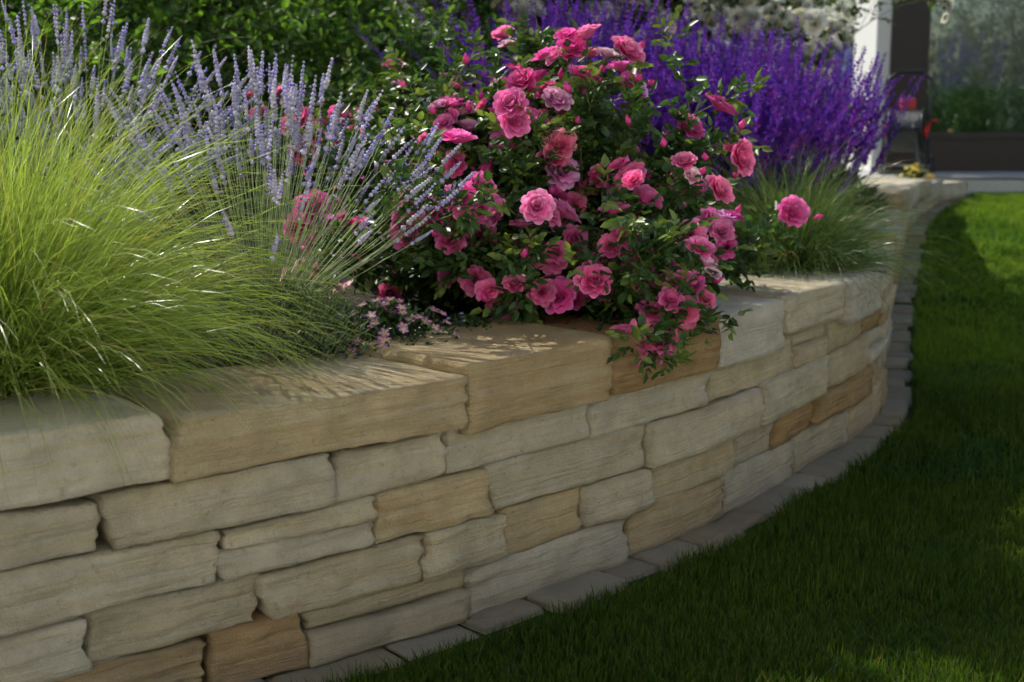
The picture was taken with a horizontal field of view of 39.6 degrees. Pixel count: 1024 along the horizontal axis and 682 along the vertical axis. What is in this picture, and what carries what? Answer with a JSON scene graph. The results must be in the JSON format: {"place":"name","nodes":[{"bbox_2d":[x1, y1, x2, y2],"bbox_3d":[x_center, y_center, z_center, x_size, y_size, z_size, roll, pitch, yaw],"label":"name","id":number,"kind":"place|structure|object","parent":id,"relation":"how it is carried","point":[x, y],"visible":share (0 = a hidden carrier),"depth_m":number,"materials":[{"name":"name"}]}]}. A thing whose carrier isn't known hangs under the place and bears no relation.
{"place":"outdoors","nodes":[
{"label":"outdoors","id":0,"kind":"place"},
{"bbox_2d":[0,155,841,380],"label":"bed soil","id":1,"kind":"structure","parent":0,"point":[370,295],"depth_m":4.97,"materials":[{"name":"brown soil"}]},
{"bbox_2d":[0,0,623,189],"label":"shrub leaves","id":2,"kind":"object","parent":1,"relation":"on","point":[156,16],"visible":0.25,"depth_m":6.26,"materials":[{"name":"green plant"}]},
{"bbox_2d":[0,0,923,383],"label":"plant","id":3,"kind":"object","parent":1,"relation":"on","point":[499,258],"depth_m":4.06,"materials":[{"name":"plant"}]},
{"bbox_2d":[0,0,924,368],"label":"flowers","id":4,"kind":"object","parent":3,"relation":"attached to","point":[554,294],"visible":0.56,"depth_m":4.10,"materials":[{"name":"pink plant"}]},
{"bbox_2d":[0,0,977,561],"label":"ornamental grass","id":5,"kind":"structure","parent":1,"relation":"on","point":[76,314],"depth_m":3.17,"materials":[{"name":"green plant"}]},
{"bbox_2d":[89,0,955,103],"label":"white roses","id":6,"kind":"object","parent":1,"relation":"on","point":[807,13],"visible":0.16,"depth_m":8.12,"materials":[{"name":"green plant"}]},
{"bbox_2d":[165,0,946,128],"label":"white rose leaves","id":7,"kind":"object","parent":6,"relation":"attached to","point":[642,17],"visible":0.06,"depth_m":8.29,"materials":[{"name":"green plant"}]},
{"bbox_2d":[0,0,1023,198],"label":"shrubs","id":8,"kind":"object","parent":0,"point":[244,53],"depth_m":18.24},
{"bbox_2d":[2,82,1023,681],"bbox_3d":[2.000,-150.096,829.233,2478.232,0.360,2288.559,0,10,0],"label":"ground","id":9,"kind":"structure","parent":0,"point":[752,530],"depth_m":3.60,"materials":[{"name":"green plant"}]},
{"bbox_2d":[0,177,967,681],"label":"stone wall","id":10,"kind":"structure","parent":9,"relation":"on","point":[508,461],"depth_m":3.40,"materials":[{"name":"stone"}]},
{"bbox_2d":[247,197,973,681],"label":"edging stones","id":11,"kind":"object","parent":9,"relation":"on","point":[719,529],"visible":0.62,"depth_m":4.20,"materials":[{"name":"stone"}]},
{"bbox_2d":[5,0,1023,81],"label":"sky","id":12,"kind":"structure","parent":0,"point":[937,31],"materials":[{"name":"grey"}]},
{"bbox_2d":[809,157,1023,193],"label":"terrace","id":13,"kind":"structure","parent":0,"point":[998,186],"depth_m":12.92,"materials":[{"name":"stone"}]},
{"bbox_2d":[849,0,892,170],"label":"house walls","id":14,"kind":"structure","parent":13,"relation":"on","point":[874,36],"depth_m":13.58,"materials":[{"name":"white paint"}]},
{"bbox_2d":[885,0,1023,170],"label":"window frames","id":15,"kind":"structure","parent":14,"relation":"attached to","point":[959,151],"depth_m":13.59,"materials":[{"name":"black metal"}]},
{"bbox_2d":[877,69,1023,179],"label":"hose trolley frame","id":16,"kind":"object","parent":13,"relation":"on","point":[913,129],"visible":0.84,"depth_m":12.94,"materials":[{"name":"black metal"}]},
{"bbox_2d":[925,70,1023,131],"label":"plant","id":17,"kind":"object","parent":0,"point":[968,118],"depth_m":14.63,"materials":[{"name":"green plant"}]}
]}

